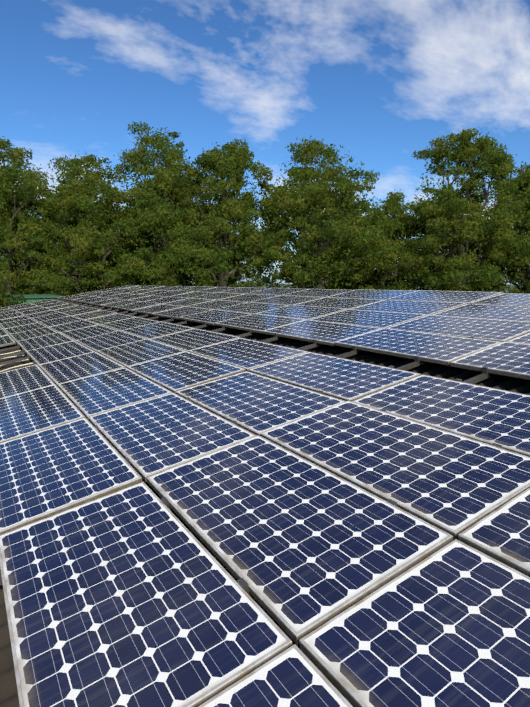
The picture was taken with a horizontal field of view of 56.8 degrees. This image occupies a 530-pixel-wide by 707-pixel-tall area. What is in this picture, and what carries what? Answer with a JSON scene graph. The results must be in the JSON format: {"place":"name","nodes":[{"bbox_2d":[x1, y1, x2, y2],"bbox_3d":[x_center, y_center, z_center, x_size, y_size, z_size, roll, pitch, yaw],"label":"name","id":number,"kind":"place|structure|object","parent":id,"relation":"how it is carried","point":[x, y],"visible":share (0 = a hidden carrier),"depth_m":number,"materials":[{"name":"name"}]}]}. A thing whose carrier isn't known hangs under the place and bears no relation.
{"place":"outdoors","nodes":[
{"label":"outdoors","id":0,"kind":"place"},
{"bbox_2d":[8,294,63,297],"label":"green roof","id":1,"kind":"structure","parent":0,"point":[40,296],"depth_m":27.52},
{"bbox_2d":[0,299,529,706],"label":"barn roof","id":2,"kind":"structure","parent":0,"point":[9,697],"depth_m":4.56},
{"bbox_2d":[0,0,529,284],"label":"sky","id":3,"kind":"structure","parent":0,"point":[378,80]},
{"bbox_2d":[34,284,520,292],"bbox_3d":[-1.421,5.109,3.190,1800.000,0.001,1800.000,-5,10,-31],"label":"field ground","id":4,"kind":"structure","parent":0,"point":[264,286],"depth_m":462.45,"materials":[{"name":"green plant"}]},
{"bbox_2d":[0,243,26,307],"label":"oak tree","id":5,"kind":"object","parent":4,"relation":"on","point":[5,302],"visible":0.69,"depth_m":24.78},
{"bbox_2d":[1,298,56,305],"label":"green shed","id":6,"kind":"structure","parent":4,"relation":"on","point":[28,300],"depth_m":26.98,"materials":[{"name":"green"}]},
{"bbox_2d":[0,136,72,294],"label":"oak tree","id":7,"kind":"object","parent":4,"relation":"on","point":[25,185],"depth_m":39.06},
{"bbox_2d":[40,200,117,295],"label":"oak tree","id":8,"kind":"object","parent":4,"relation":"on","point":[69,288],"depth_m":47.71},
{"bbox_2d":[11,153,153,295],"bbox_3d":[-14.745,-8.474,41.468,11.850,16.163,11.408,-5,10,-31],"label":"oak tree","id":9,"kind":"object","parent":4,"relation":"on","point":[67,201],"depth_m":39.21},
{"bbox_2d":[89,205,180,287],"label":"oak tree","id":10,"kind":"object","parent":4,"relation":"on","point":[121,240],"depth_m":46.23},
{"bbox_2d":[107,121,208,285],"bbox_3d":[-8.383,-9.300,40.110,7.826,18.192,8.175,-5,10,-31],"label":"oak tree","id":11,"kind":"object","parent":4,"relation":"on","point":[152,209],"depth_m":38.44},
{"bbox_2d":[175,203,246,286],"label":"oak tree","id":12,"kind":"object","parent":4,"relation":"on","point":[229,269],"depth_m":47.04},
{"bbox_2d":[156,138,282,287],"bbox_3d":[-2.958,-8.502,39.907,11.224,16.672,8.731,-5,10,-31],"label":"oak tree","id":13,"kind":"object","parent":4,"relation":"on","point":[232,164],"depth_m":37.84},
{"bbox_2d":[257,136,391,289],"bbox_3d":[4.462,-9.163,41.301,12.307,17.575,12.461,-5,10,-31],"label":"oak tree","id":14,"kind":"object","parent":4,"relation":"on","point":[320,195],"depth_m":38.88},
{"bbox_2d":[297,207,379,289],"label":"oak tree","id":15,"kind":"object","parent":4,"relation":"on","point":[347,287],"depth_m":48.61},
{"bbox_2d":[349,189,434,290],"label":"oak tree","id":16,"kind":"object","parent":4,"relation":"on","point":[396,227],"depth_m":41.91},
{"bbox_2d":[408,208,505,291],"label":"oak tree","id":17,"kind":"object","parent":4,"relation":"on","point":[421,286],"depth_m":48.75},
{"bbox_2d":[401,128,526,291],"bbox_3d":[16.699,-9.423,41.460,10.788,18.043,10.184,-5,10,-31],"label":"oak tree","id":18,"kind":"object","parent":4,"relation":"on","point":[495,228],"depth_m":39.21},
{"bbox_2d":[473,161,529,293],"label":"oak tree","id":19,"kind":"object","parent":4,"relation":"on","point":[521,256],"depth_m":40.66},
{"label":"barn walls","id":20,"kind":"object","parent":4,"relation":"on","visible":0},
{"bbox_3d":[-2.053,-0.350,9.477,8.300,0.265,30.690,-16,15,-29],"label":"barn","id":21,"kind":"object","parent":20,"relation":"on","visible":0},
{"bbox_2d":[0,299,495,598],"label":"mounting rails","id":22,"kind":"object","parent":21,"relation":"on","point":[478,378],"visible":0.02,"depth_m":7.28,"materials":[{"name":"metal"}]},
{"bbox_2d":[0,335,15,346],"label":"solar panel","id":23,"kind":"object","parent":22,"relation":"on","point":[6,340],"visible":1,"depth_m":10.04,"materials":[{"name":"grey glass"}]},
{"bbox_2d":[0,312,23,319],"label":"solar panel","id":24,"kind":"object","parent":22,"relation":"on","point":[13,315],"visible":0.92,"depth_m":15.88,"materials":[{"name":"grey glass"}]},
{"bbox_2d":[0,316,28,323],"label":"solar panel","id":25,"kind":"object","parent":22,"relation":"on","point":[13,319],"visible":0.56,"depth_m":14.65,"materials":[{"name":"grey glass"}]},
{"bbox_2d":[0,318,37,328],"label":"solar panel","id":26,"kind":"object","parent":22,"relation":"on","point":[17,323],"visible":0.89,"depth_m":13.24,"materials":[{"name":"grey glass"}]},
{"bbox_2d":[12,304,36,309],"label":"solar panel","id":27,"kind":"object","parent":22,"relation":"on","point":[24,307],"visible":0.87,"depth_m":19.02,"materials":[{"name":"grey glass"}]},
{"bbox_2d":[4,323,45,335],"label":"solar panel","id":28,"kind":"object","parent":22,"relation":"on","point":[17,329],"visible":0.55,"depth_m":11.94,"materials":[{"name":"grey glass"}]},
{"bbox_2d":[0,364,53,397],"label":"solar panel","id":29,"kind":"object","parent":22,"relation":"on","point":[22,380],"visible":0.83,"depth_m":6.09,"materials":[{"name":"blue glass"}]},
{"bbox_2d":[16,306,42,311],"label":"solar panel","id":30,"kind":"object","parent":22,"relation":"on","point":[28,309],"visible":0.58,"depth_m":17.80,"materials":[{"name":"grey glass"}]},
{"bbox_2d":[10,327,56,342],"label":"solar panel","id":31,"kind":"object","parent":22,"relation":"on","point":[24,335],"visible":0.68,"depth_m":10.59,"materials":[{"name":"blue glass"}]},
{"bbox_2d":[20,308,50,315],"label":"solar panel","id":32,"kind":"object","parent":22,"relation":"on","point":[34,311],"visible":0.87,"depth_m":16.32,"materials":[{"name":"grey glass"}]},
{"bbox_2d":[25,310,58,317],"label":"solar panel","id":33,"kind":"object","parent":22,"relation":"on","point":[41,313],"visible":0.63,"depth_m":15.06,"materials":[{"name":"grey glass"}]},
{"bbox_2d":[0,384,84,442],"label":"solar panel","id":34,"kind":"object","parent":22,"relation":"on","point":[33,411],"visible":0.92,"depth_m":4.67,"materials":[{"name":"blue glass"}]},
{"bbox_2d":[17,332,73,352],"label":"solar panel","id":35,"kind":"object","parent":22,"relation":"on","point":[42,341],"visible":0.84,"depth_m":9.18,"materials":[{"name":"blue glass"}]},
{"bbox_2d":[31,312,69,322],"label":"solar panel","id":36,"kind":"object","parent":22,"relation":"on","point":[38,319],"visible":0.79,"depth_m":13.67,"materials":[{"name":"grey glass"}]},
{"bbox_2d":[40,302,68,307],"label":"solar panel","id":37,"kind":"object","parent":22,"relation":"on","point":[53,304],"visible":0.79,"depth_m":18.07,"materials":[{"name":"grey glass"}]},
{"bbox_2d":[26,341,94,365],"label":"solar panel","id":38,"kind":"object","parent":22,"relation":"on","point":[47,354],"visible":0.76,"depth_m":7.82,"materials":[{"name":"blue glass"}]},
{"bbox_2d":[39,316,82,326],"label":"solar panel","id":39,"kind":"object","parent":22,"relation":"on","point":[57,321],"visible":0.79,"depth_m":12.30,"materials":[{"name":"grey glass"}]},
{"bbox_2d":[47,304,77,309],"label":"solar panel","id":40,"kind":"object","parent":22,"relation":"on","point":[61,306],"visible":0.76,"depth_m":16.71,"materials":[{"name":"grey glass"}]},
{"bbox_2d":[53,305,85,311],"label":"solar panel","id":41,"kind":"object","parent":22,"relation":"on","point":[69,308],"visible":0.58,"depth_m":15.48,"materials":[{"name":"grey glass"}]},
{"bbox_2d":[0,417,142,534],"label":"solar panel","id":42,"kind":"object","parent":22,"relation":"on","point":[49,472],"visible":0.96,"depth_m":3.22,"materials":[{"name":"blue glass"}]},
{"bbox_2d":[49,320,98,331],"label":"solar panel","id":43,"kind":"object","parent":22,"relation":"on","point":[72,326],"visible":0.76,"depth_m":10.94,"materials":[{"name":"blue glass"}]},
{"bbox_2d":[61,307,100,315],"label":"solar panel","id":44,"kind":"object","parent":22,"relation":"on","point":[80,311],"visible":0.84,"depth_m":14.02,"materials":[{"name":"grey glass"}]},
{"bbox_2d":[39,352,124,386],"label":"solar panel","id":45,"kind":"object","parent":22,"relation":"on","point":[76,367],"visible":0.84,"depth_m":6.45,"materials":[{"name":"blue glass"}]},
{"bbox_2d":[71,296,98,301],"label":"solar panel","id":46,"kind":"object","parent":22,"relation":"on","point":[85,298],"visible":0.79,"depth_m":18.68,"materials":[{"name":"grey glass"}]},
{"bbox_2d":[60,325,117,340],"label":"solar panel","id":47,"kind":"object","parent":22,"relation":"on","point":[83,333],"visible":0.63,"depth_m":9.61,"materials":[{"name":"blue glass"}]},
{"bbox_2d":[74,310,116,319],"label":"solar panel","id":48,"kind":"object","parent":22,"relation":"on","point":[94,314],"visible":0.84,"depth_m":12.64,"materials":[{"name":"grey glass"}]},
{"bbox_2d":[79,297,111,303],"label":"solar panel","id":49,"kind":"object","parent":22,"relation":"on","point":[88,301],"visible":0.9,"depth_m":17.32,"materials":[{"name":"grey glass"}]},
{"bbox_2d":[89,299,123,305],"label":"solar panel","id":50,"kind":"object","parent":22,"relation":"on","point":[100,303],"visible":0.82,"depth_m":15.95,"materials":[{"name":"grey glass"}]},
{"bbox_2d":[95,292,121,296],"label":"solar panel","id":51,"kind":"object","parent":22,"relation":"on","point":[107,294],"visible":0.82,"depth_m":19.06,"materials":[{"name":"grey glass"}]},
{"bbox_2d":[86,313,133,324],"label":"solar panel","id":52,"kind":"object","parent":22,"relation":"on","point":[107,318],"visible":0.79,"depth_m":11.35,"materials":[{"name":"blue glass"}]},
{"bbox_2d":[76,330,145,351],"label":"solar panel","id":53,"kind":"object","parent":22,"relation":"on","point":[105,341],"visible":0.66,"depth_m":8.24,"materials":[{"name":"blue glass"}]},
{"bbox_2d":[57,367,171,419],"bbox_3d":[-1.650,0.382,5.218,0.808,0.040,1.580,-15,15,-29],"label":"solar panel","id":54,"kind":"object","parent":22,"relation":"on","point":[89,396],"visible":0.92,"depth_m":5.07,"materials":[{"name":"blue glass"}]},
{"bbox_2d":[105,293,133,298],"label":"solar panel","id":55,"kind":"object","parent":22,"relation":"on","point":[118,295],"visible":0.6,"depth_m":17.74,"materials":[{"name":"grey glass"}]},
{"bbox_2d":[101,300,140,307],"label":"solar panel","id":56,"kind":"object","parent":22,"relation":"on","point":[119,303],"visible":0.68,"depth_m":14.63,"materials":[{"name":"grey glass"}]},
{"bbox_2d":[100,317,158,330],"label":"solar panel","id":57,"kind":"object","parent":22,"relation":"on","point":[124,324],"visible":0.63,"depth_m":10.03,"materials":[{"name":"blue glass"}]},
{"bbox_2d":[114,294,150,299],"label":"solar panel","id":58,"kind":"object","parent":22,"relation":"on","point":[134,296],"visible":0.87,"depth_m":16.34,"materials":[{"name":"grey glass"}]},
{"bbox_2d":[115,301,160,310],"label":"solar panel","id":59,"kind":"object","parent":22,"relation":"on","point":[136,305],"visible":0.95,"depth_m":13.21,"materials":[{"name":"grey glass"}]},
{"bbox_2d":[97,339,184,367],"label":"solar panel","id":60,"kind":"object","parent":22,"relation":"on","point":[135,353],"visible":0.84,"depth_m":6.86,"materials":[{"name":"blue glass"}]},
{"bbox_2d":[127,290,156,293],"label":"solar panel","id":61,"kind":"object","parent":22,"relation":"on","point":[139,292],"visible":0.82,"depth_m":18.07,"materials":[{"name":"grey glass"}]},
{"bbox_2d":[0,482,292,706],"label":"solar panel","id":62,"kind":"object","parent":22,"relation":"on","point":[136,595],"visible":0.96,"depth_m":1.88,"materials":[{"name":"blue glass"}]},
{"bbox_2d":[129,296,164,300],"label":"solar panel","id":63,"kind":"object","parent":22,"relation":"on","point":[147,298],"visible":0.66,"depth_m":15.04,"materials":[{"name":"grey glass"}]},
{"bbox_2d":[141,290,168,295],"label":"solar panel","id":64,"kind":"object","parent":22,"relation":"on","point":[154,292],"visible":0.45,"depth_m":16.85,"materials":[{"name":"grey glass"}]},
{"bbox_2d":[121,321,193,338],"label":"solar panel","id":65,"kind":"object","parent":22,"relation":"on","point":[154,330],"visible":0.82,"depth_m":8.62,"materials":[{"name":"blue glass"}]},
{"bbox_2d":[131,304,184,314],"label":"solar panel","id":66,"kind":"object","parent":22,"relation":"on","point":[155,308],"visible":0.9,"depth_m":11.89,"materials":[{"name":"blue glass"}]},
{"bbox_2d":[145,286,176,289],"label":"solar panel","id":67,"kind":"object","parent":22,"relation":"on","point":[160,288],"visible":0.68,"depth_m":18.60,"materials":[{"name":"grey glass"}]},
{"bbox_2d":[144,297,187,303],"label":"solar panel","id":68,"kind":"object","parent":22,"relation":"on","point":[166,300],"visible":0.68,"depth_m":13.69,"materials":[{"name":"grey glass"}]},
{"bbox_2d":[88,393,256,481],"bbox_3d":[-0.808,0.583,3.869,0.808,0.039,1.580,-15,15,-29],"label":"solar panel","id":69,"kind":"object","parent":22,"relation":"on","point":[151,437],"visible":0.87,"depth_m":3.68,"materials":[{"name":"blue glass"}]},
{"bbox_2d":[152,290,193,296],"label":"solar panel","id":70,"kind":"object","parent":22,"relation":"on","point":[171,293],"visible":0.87,"depth_m":15.38,"materials":[{"name":"blue glass"}]},
{"bbox_2d":[161,286,194,290],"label":"solar panel","id":71,"kind":"object","parent":22,"relation":"on","point":[176,288],"visible":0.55,"depth_m":17.27,"materials":[{"name":"blue glass"}]},
{"bbox_2d":[152,307,213,318],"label":"solar panel","id":72,"kind":"object","parent":22,"relation":"on","point":[176,313],"visible":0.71,"depth_m":10.57,"materials":[{"name":"blue glass"}]},
{"bbox_2d":[127,351,245,393],"bbox_3d":[-0.957,0.182,5.623,0.808,0.040,1.580,-16,15,-29],"label":"solar panel","id":73,"kind":"object","parent":22,"relation":"on","point":[174,373],"visible":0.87,"depth_m":5.46,"materials":[{"name":"blue glass"}]},
{"bbox_2d":[164,298,213,306],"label":"solar panel","id":74,"kind":"object","parent":22,"relation":"on","point":[188,302],"visible":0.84,"depth_m":12.32,"materials":[{"name":"blue glass"}]},
{"bbox_2d":[169,292,213,297],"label":"solar panel","id":75,"kind":"object","parent":22,"relation":"on","point":[190,294],"visible":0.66,"depth_m":14.14,"materials":[{"name":"blue glass"}]},
{"bbox_2d":[150,328,239,350],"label":"solar panel","id":76,"kind":"object","parent":22,"relation":"on","point":[190,339],"visible":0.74,"depth_m":7.27,"materials":[{"name":"blue glass"}]},
{"bbox_2d":[178,286,214,291],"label":"solar panel","id":77,"kind":"object","parent":22,"relation":"on","point":[196,288],"visible":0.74,"depth_m":15.91,"materials":[{"name":"blue glass"}]},
{"bbox_2d":[179,309,249,324],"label":"solar panel","id":78,"kind":"object","parent":22,"relation":"on","point":[211,317],"visible":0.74,"depth_m":9.21,"materials":[{"name":"blue glass"}]},
{"bbox_2d":[186,300,246,308],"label":"solar panel","id":79,"kind":"object","parent":22,"relation":"on","point":[215,304],"visible":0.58,"depth_m":11.03,"materials":[{"name":"blue glass"}]},
{"bbox_2d":[191,292,242,299],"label":"solar panel","id":80,"kind":"object","parent":22,"relation":"on","point":[217,296],"visible":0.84,"depth_m":12.75,"materials":[{"name":"blue glass"}]},
{"bbox_2d":[195,287,240,292],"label":"solar panel","id":81,"kind":"object","parent":22,"relation":"on","point":[217,289],"visible":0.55,"depth_m":14.53,"materials":[{"name":"blue glass"}]},
{"bbox_2d":[220,287,269,293],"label":"solar panel","id":82,"kind":"object","parent":22,"relation":"on","point":[243,290],"visible":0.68,"depth_m":13.18,"materials":[{"name":"blue glass"}]},
{"bbox_2d":[188,338,307,371],"bbox_3d":[-0.261,-0.012,6.025,0.808,0.039,1.580,-15,15,-30],"label":"solar panel","id":83,"kind":"object","parent":22,"relation":"on","point":[247,354],"visible":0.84,"depth_m":5.89,"materials":[{"name":"blue glass"}]},
{"bbox_2d":[218,294,279,301],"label":"solar panel","id":84,"kind":"object","parent":22,"relation":"on","point":[247,297],"visible":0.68,"depth_m":11.39,"materials":[{"name":"blue glass"}]},
{"bbox_2d":[216,302,287,313],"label":"solar panel","id":85,"kind":"object","parent":22,"relation":"on","point":[251,307],"visible":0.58,"depth_m":9.65,"materials":[{"name":"blue glass"}]},
{"bbox_2d":[0,288,518,592],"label":"panel clamps","id":86,"kind":"object","parent":22,"relation":"attached to","point":[242,583],"visible":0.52,"depth_m":4.08,"materials":[{"name":"metal"}]},
{"bbox_2d":[175,371,345,435],"bbox_3d":[-0.114,0.389,4.278,0.808,0.040,1.580,-15,15,-29],"label":"solar panel","id":87,"kind":"object","parent":22,"relation":"on","point":[255,404],"visible":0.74,"depth_m":4.11,"materials":[{"name":"blue glass"}]},
{"bbox_2d":[214,313,306,333],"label":"solar panel","id":88,"kind":"object","parent":22,"relation":"on","point":[257,323],"visible":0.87,"depth_m":7.83,"materials":[{"name":"blue glass"}]},
{"bbox_2d":[198,644,352,706],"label":"solar panel","id":89,"kind":"object","parent":22,"relation":"on","point":[293,676],"visible":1,"depth_m":1.48,"materials":[{"name":"blue glass"}]},
{"bbox_2d":[246,288,306,294],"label":"solar panel","id":90,"kind":"object","parent":22,"relation":"on","point":[276,291],"visible":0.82,"depth_m":11.81,"materials":[{"name":"blue glass"}]},
{"bbox_2d":[251,295,324,304],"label":"solar panel","id":91,"kind":"object","parent":22,"relation":"on","point":[286,300],"visible":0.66,"depth_m":10.02,"materials":[{"name":"blue glass"}]},
{"bbox_2d":[147,435,452,644],"bbox_3d":[0.034,0.775,2.520,0.808,0.039,1.580,-16,15,-29],"label":"solar panel","id":92,"kind":"object","parent":22,"relation":"on","point":[301,547],"visible":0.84,"depth_m":2.23,"materials":[{"name":"blue glass"}]},
{"bbox_2d":[255,305,346,319],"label":"solar panel","id":93,"kind":"object","parent":22,"relation":"on","point":[302,312],"visible":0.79,"depth_m":8.24,"materials":[{"name":"blue glass"}]},
{"bbox_2d":[283,289,352,296],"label":"solar panel","id":94,"kind":"object","parent":22,"relation":"on","point":[319,292],"visible":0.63,"depth_m":10.46,"materials":[{"name":"blue glass"}]},
{"bbox_2d":[262,320,381,345],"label":"solar panel","id":95,"kind":"object","parent":22,"relation":"on","point":[326,333],"visible":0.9,"depth_m":6.47,"materials":[{"name":"blue glass"}]},
{"bbox_2d":[249,352,420,400],"bbox_3d":[0.583,0.189,4.676,0.808,0.038,1.580,-15,15,-29],"label":"solar panel","id":96,"kind":"object","parent":22,"relation":"on","point":[341,378],"visible":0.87,"depth_m":4.50,"materials":[{"name":"blue glass"}]},
{"bbox_2d":[294,297,382,308],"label":"solar panel","id":97,"kind":"object","parent":22,"relation":"on","point":[348,303],"visible":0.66,"depth_m":8.66,"materials":[{"name":"blue glass"}]},
{"bbox_2d":[310,309,427,327],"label":"solar panel","id":98,"kind":"object","parent":22,"relation":"on","point":[379,319],"visible":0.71,"depth_m":6.88,"materials":[{"name":"blue glass"}]},
{"bbox_2d":[329,289,413,299],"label":"solar panel","id":99,"kind":"object","parent":22,"relation":"on","point":[371,294],"visible":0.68,"depth_m":9.08,"materials":[{"name":"blue glass"}]},
{"bbox_2d":[260,400,529,539],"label":"solar panel","id":100,"kind":"object","parent":22,"relation":"on","point":[454,485],"visible":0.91,"depth_m":2.70,"materials":[{"name":"blue glass"}]},
{"bbox_2d":[353,300,466,314],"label":"solar panel","id":101,"kind":"object","parent":22,"relation":"on","point":[420,307],"visible":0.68,"depth_m":7.29,"materials":[{"name":"blue glass"}]},
{"bbox_2d":[299,539,529,706],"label":"solar panel","id":102,"kind":"object","parent":22,"relation":"on","point":[447,625],"visible":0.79,"depth_m":1.58,"materials":[{"name":"blue glass"}]},
{"bbox_2d":[334,328,501,364],"bbox_3d":[1.564,-0.106,5.246,0.808,0.038,1.580,-15,15,-29],"label":"solar panel","id":103,"kind":"object","parent":22,"relation":"on","point":[438,349],"visible":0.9,"depth_m":5.09,"materials":[{"name":"blue glass"}]},
{"bbox_2d":[352,375,529,456],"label":"solar panel","id":104,"kind":"object","parent":22,"relation":"on","point":[487,415],"visible":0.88,"depth_m":3.37,"materials":[{"name":"blue glass"}]},
{"bbox_2d":[386,290,502,303],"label":"solar panel","id":105,"kind":"object","parent":22,"relation":"on","point":[468,297],"visible":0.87,"depth_m":7.71,"materials":[{"name":"blue glass"}]},
{"bbox_2d":[388,315,529,341],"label":"solar panel","id":106,"kind":"object","parent":22,"relation":"on","point":[491,329],"visible":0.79,"depth_m":5.53,"materials":[{"name":"blue glass"}]},
{"bbox_2d":[432,304,529,321],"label":"solar panel","id":107,"kind":"object","parent":22,"relation":"on","point":[505,312],"visible":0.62,"depth_m":6.20,"materials":[{"name":"blue glass"}]},
{"bbox_2d":[450,341,529,379],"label":"solar panel","id":108,"kind":"object","parent":22,"relation":"on","point":[510,359],"visible":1,"depth_m":4.25,"materials":[{"name":"blue glass"}]},
{"bbox_2d":[458,487,529,576],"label":"solar panel","id":109,"kind":"object","parent":22,"relation":"on","point":[501,534],"visible":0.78,"depth_m":2.01,"materials":[{"name":"blue glass"}]},
{"bbox_2d":[470,293,529,305],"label":"solar panel","id":110,"kind":"object","parent":22,"relation":"on","point":[512,299],"visible":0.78,"depth_m":6.81,"materials":[{"name":"blue glass"}]},
{"bbox_2d":[506,333,529,343],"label":"solar panel","id":111,"kind":"object","parent":22,"relation":"on","point":[525,339],"visible":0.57,"depth_m":4.77,"materials":[{"name":"blue glass"}]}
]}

